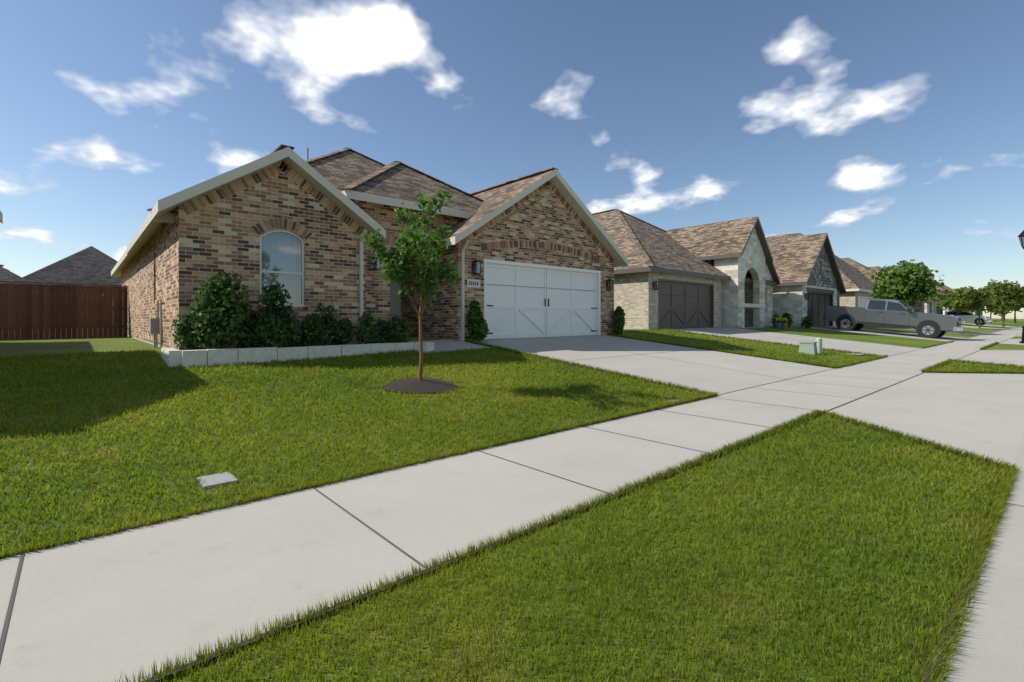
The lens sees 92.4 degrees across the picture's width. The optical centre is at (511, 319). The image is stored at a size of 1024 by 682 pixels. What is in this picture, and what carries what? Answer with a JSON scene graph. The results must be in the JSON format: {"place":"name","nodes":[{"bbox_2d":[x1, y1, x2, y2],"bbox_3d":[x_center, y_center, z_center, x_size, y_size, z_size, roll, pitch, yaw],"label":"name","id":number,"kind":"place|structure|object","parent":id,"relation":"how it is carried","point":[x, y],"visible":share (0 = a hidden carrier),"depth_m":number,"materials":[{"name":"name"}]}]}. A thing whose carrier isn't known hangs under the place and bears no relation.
{"place":"outdoors","nodes":[
{"label":"outdoors","id":0,"kind":"place"},
{"bbox_2d":[0,211,2,223],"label":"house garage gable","id":1,"kind":"structure","parent":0,"point":[1,217],"depth_m":9.86,"materials":[{"name":"white"}]},
{"bbox_2d":[0,326,1021,681],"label":"sidewalk","id":2,"kind":"structure","parent":0,"point":[122,604],"depth_m":2.80,"materials":[{"name":"concrete"}]},
{"bbox_2d":[0,318,1023,681],"bbox_3d":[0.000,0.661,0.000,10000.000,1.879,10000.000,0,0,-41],"label":"ground","id":3,"kind":"structure","parent":0,"point":[52,346],"depth_m":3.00,"materials":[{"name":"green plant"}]},
{"bbox_2d":[0,266,33,328],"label":"house","id":4,"kind":"structure","parent":3,"relation":"on","point":[6,275],"depth_m":34.37,"materials":[{"name":"brown brick"}]},
{"bbox_2d":[0,281,127,339],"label":"cedar fence","id":5,"kind":"object","parent":3,"relation":"on","point":[69,310],"visible":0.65,"depth_m":16.95,"materials":[{"name":"brown wood"}]},
{"bbox_2d":[22,246,120,286],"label":"house","id":6,"kind":"structure","parent":3,"relation":"on","point":[91,265],"depth_m":44.85,"materials":[{"name":"grey brick"}]},
{"bbox_2d":[161,342,433,366],"bbox_3d":[-4.270,0.693,10.246,4.924,0.357,1.994,0,0,-41],"label":"planting bed edging","id":7,"kind":"object","parent":3,"relation":"on","point":[187,358],"visible":0.66,"depth_m":9.09,"materials":[{"name":"concrete"}]},
{"bbox_2d":[171,312,203,349],"bbox_3d":[-5.791,0.229,8.815,0.561,0.805,0.458,0,0,-41],"label":"shrub","id":8,"kind":"object","parent":7,"relation":"on","point":[186,338],"visible":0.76,"depth_m":8.74,"materials":[{"name":"green plant"}]},
{"bbox_2d":[186,270,250,348],"bbox_3d":[-5.281,-0.134,8.859,1.006,1.532,0.920,0,0,-41],"label":"shrub","id":9,"kind":"object","parent":7,"relation":"on","point":[219,319],"visible":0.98,"depth_m":8.73,"materials":[{"name":"green plant"}]},
{"bbox_2d":[231,302,263,347],"bbox_3d":[-5.069,0.117,9.395,0.732,1.031,0.629,0,0,-41],"label":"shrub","id":10,"kind":"object","parent":7,"relation":"on","point":[250,340],"visible":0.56,"depth_m":9.32,"materials":[{"name":"green plant"}]},
{"bbox_2d":[254,282,302,347],"bbox_3d":[-4.585,-0.061,9.573,0.914,1.391,0.989,0,0,-41],"label":"shrub","id":11,"kind":"object","parent":7,"relation":"on","point":[277,327],"visible":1,"depth_m":9.47,"materials":[{"name":"green plant"}]},
{"bbox_2d":[288,314,319,346],"bbox_3d":[-4.353,0.255,10.062,0.737,0.756,0.664,0,0,-41],"label":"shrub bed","id":12,"kind":"object","parent":7,"relation":"on","point":[306,332],"visible":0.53,"depth_m":10.03,"materials":[{"name":"green plant"}]},
{"bbox_2d":[302,311,333,345],"bbox_3d":[-4.059,0.228,10.225,0.648,0.808,0.478,0,0,4],"label":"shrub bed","id":13,"kind":"object","parent":7,"relation":"on","point":[322,337],"visible":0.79,"depth_m":10.16,"materials":[{"name":"green plant"}]},
{"bbox_2d":[315,302,340,344],"bbox_3d":[-3.950,0.125,10.478,0.538,1.012,0.510,0,0,22],"label":"shrub","id":14,"kind":"object","parent":7,"relation":"on","point":[328,319],"visible":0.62,"depth_m":10.44,"materials":[{"name":"green plant"}]},
{"bbox_2d":[329,317,355,344],"bbox_3d":[-3.682,0.292,10.651,0.556,0.685,0.581,0,0,-41],"label":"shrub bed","id":15,"kind":"object","parent":7,"relation":"on","point":[344,330],"visible":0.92,"depth_m":10.53,"materials":[{"name":"green plant"}]},
{"bbox_2d":[354,311,378,343],"bbox_3d":[-3.209,0.213,10.860,0.567,0.837,0.660,0,0,-41],"label":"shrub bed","id":16,"kind":"object","parent":7,"relation":"on","point":[366,332],"visible":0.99,"depth_m":10.76,"materials":[{"name":"green plant"}]},
{"bbox_2d":[370,318,393,342],"bbox_3d":[-3.028,0.296,11.257,0.672,0.675,0.551,0,0,-41],"label":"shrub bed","id":17,"kind":"object","parent":7,"relation":"on","point":[383,333],"visible":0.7,"depth_m":11.21,"materials":[{"name":"green plant"}]},
{"bbox_2d":[388,315,411,342],"bbox_3d":[-2.631,0.258,11.342,0.579,0.752,0.669,0,0,-41],"label":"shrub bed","id":18,"kind":"object","parent":7,"relation":"on","point":[400,329],"visible":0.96,"depth_m":11.21,"materials":[{"name":"green plant"}]},
{"bbox_2d":[111,144,627,349],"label":"brick house","id":19,"kind":"structure","parent":3,"relation":"on","point":[537,254],"depth_m":12.81,"materials":[{"name":"brown brick"}]},
{"bbox_2d":[360,187,462,379],"bbox_3d":[-1.369,-0.488,7.341,1.461,3.054,1.540,0,0,-41],"label":"tree","id":20,"kind":"object","parent":3,"relation":"on","point":[426,259],"visible":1,"depth_m":7.35,"materials":[{"name":"green plant"}]},
{"bbox_2d":[383,378,457,393],"bbox_3d":[-1.416,1.010,7.426,1.100,0.204,1.117,0,0,-41],"label":"mulch ring","id":21,"kind":"object","parent":3,"relation":"on","point":[424,385],"visible":0.8,"depth_m":7.24,"materials":[{"name":"brown soil"}]},
{"bbox_2d":[197,338,861,488],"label":"boxes","id":22,"kind":"object","parent":3,"relation":"on","point":[804,347],"visible":0.79,"depth_m":3.79,"materials":[{"name":"green painted metal"},{"name":"plastic"},{"name":"concrete"}]},
{"bbox_2d":[612,306,625,334],"bbox_3d":[3.702,0.051,16.964,0.465,1.092,0.613,0,0,19],"label":"shrub","id":23,"kind":"object","parent":3,"relation":"on","point":[619,322],"visible":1,"depth_m":16.85,"materials":[{"name":"green plant"}]},
{"bbox_2d":[592,209,779,329],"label":"house","id":24,"kind":"structure","parent":3,"relation":"on","point":[719,274],"depth_m":25.04,"materials":[{"name":"beige brick"}]},
{"bbox_2d":[771,313,783,324],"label":"shrub","id":25,"kind":"object","parent":3,"relation":"on","point":[773,319],"visible":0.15,"depth_m":27.52,"materials":[{"name":"green plant"}]},
{"bbox_2d":[780,311,793,327],"bbox_3d":[15.643,0.009,27.883,0.665,0.955,0.649,0,0,10],"label":"shrub","id":26,"kind":"object","parent":3,"relation":"on","point":[787,316],"visible":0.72,"depth_m":27.77,"materials":[{"name":"green plant"}]},
{"bbox_2d":[767,233,845,327],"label":"dark stone house","id":27,"kind":"structure","parent":3,"relation":"on","point":[811,284],"depth_m":30.60,"materials":[{"name":"stone"}]},
{"bbox_2d":[800,315,813,328],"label":"shrub","id":28,"kind":"object","parent":3,"relation":"on","point":[807,322],"visible":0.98,"depth_m":28.30,"materials":[{"name":"green plant"}]},
{"bbox_2d":[766,233,884,307],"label":"house","id":29,"kind":"structure","parent":3,"relation":"on","point":[858,285],"depth_m":41.78,"materials":[{"name":"beige brick"}]},
{"bbox_2d":[841,258,927,312],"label":"brick house","id":30,"kind":"structure","parent":3,"relation":"on","point":[855,264],"depth_m":56.25,"materials":[{"name":"clear brick"}]},
{"bbox_2d":[868,266,942,313],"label":"house","id":31,"kind":"structure","parent":3,"relation":"on","point":[928,308],"depth_m":62.31,"materials":[{"name":"brick"}]},
{"bbox_2d":[868,259,951,328],"bbox_3d":[27.998,-1.752,35.244,3.675,4.957,6.026,0,0,12],"label":"tree","id":32,"kind":"object","parent":3,"relation":"on","point":[909,283],"visible":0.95,"depth_m":33.86,"materials":[{"name":"green plant"}]},
{"bbox_2d":[936,288,958,311],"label":"brick house","id":33,"kind":"structure","parent":3,"relation":"on","point":[947,310],"depth_m":74.18,"materials":[{"name":"clear brick"}]},
{"bbox_2d":[934,286,984,315],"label":"tree","id":34,"kind":"object","parent":3,"relation":"on","point":[944,301],"visible":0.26,"depth_m":51.42,"materials":[{"name":"green plant"}]},
{"bbox_2d":[937,281,982,315],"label":"brick house","id":35,"kind":"structure","parent":3,"relation":"on","point":[977,314],"depth_m":94.94,"materials":[{"name":"brick"}]},
{"bbox_2d":[948,286,996,328],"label":"tree","id":36,"kind":"object","parent":3,"relation":"on","point":[964,300],"visible":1,"depth_m":44.50,"materials":[{"name":"green plant"}]},
{"bbox_2d":[938,435,1023,681],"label":"kerb","id":37,"kind":"structure","parent":3,"relation":"on","point":[993,641],"depth_m":2.07,"materials":[{"name":"concrete"}]},
{"bbox_2d":[983,301,998,323],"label":"tree","id":38,"kind":"object","parent":3,"relation":"on","point":[991,308],"visible":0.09,"depth_m":62.73,"materials":[{"name":"green plant"}]},
{"bbox_2d":[989,307,1007,321],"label":"tree","id":39,"kind":"object","parent":3,"relation":"on","point":[997,313],"visible":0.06,"depth_m":83.38,"materials":[{"name":"green plant"}]},
{"bbox_2d":[983,279,1023,326],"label":"tree","id":40,"kind":"object","parent":3,"relation":"on","point":[1009,294],"visible":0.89,"depth_m":52.61,"materials":[{"name":"green plant"}]},
{"bbox_2d":[998,300,1023,323],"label":"tree","id":41,"kind":"object","parent":3,"relation":"on","point":[1018,307],"visible":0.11,"depth_m":70.82,"materials":[{"name":"green plant"}]},
{"bbox_2d":[1018,230,1023,342],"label":"street lamp","id":42,"kind":"object","parent":3,"relation":"on","point":[1021,234],"visible":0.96,"depth_m":22.52,"materials":[{"name":"black metal"}]},
{"bbox_2d":[0,0,1023,318],"label":"sky","id":43,"kind":"structure","parent":0,"point":[891,130],"materials":[{"name":"blue"}]},
{"bbox_2d":[401,323,1023,464],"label":"driveway pavement","id":44,"kind":"structure","parent":0,"point":[981,413],"depth_m":9.80,"materials":[{"name":"concrete"}]},
{"bbox_2d":[467,299,489,341],"bbox_3d":[-0.908,0.035,12.898,0.548,1.178,0.672,0,0,-41],"label":"shrub","id":45,"kind":"object","parent":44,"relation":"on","point":[478,330],"visible":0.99,"depth_m":12.78,"materials":[{"name":"green plant"}]},
{"bbox_2d":[823,298,962,337],"bbox_3d":[21.496,-0.148,27.920,2.520,1.980,6.050,0,5,-41],"label":"pickup truck","id":46,"kind":"object","parent":44,"relation":"on","point":[890,313],"visible":1,"depth_m":27.12,"materials":[{"name":"silver metal"}]},
{"bbox_2d":[941,311,992,324],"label":"white sedan","id":47,"kind":"object","parent":44,"relation":"on","point":[965,316],"visible":0.42,"depth_m":51.45,"materials":[{"name":"white paint"}]},
{"bbox_2d":[775,317,787,328],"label":"flower pots","id":48,"kind":"object","parent":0,"point":[783,324],"depth_m":26.23,"materials":[{"name":"teal ceramic"}]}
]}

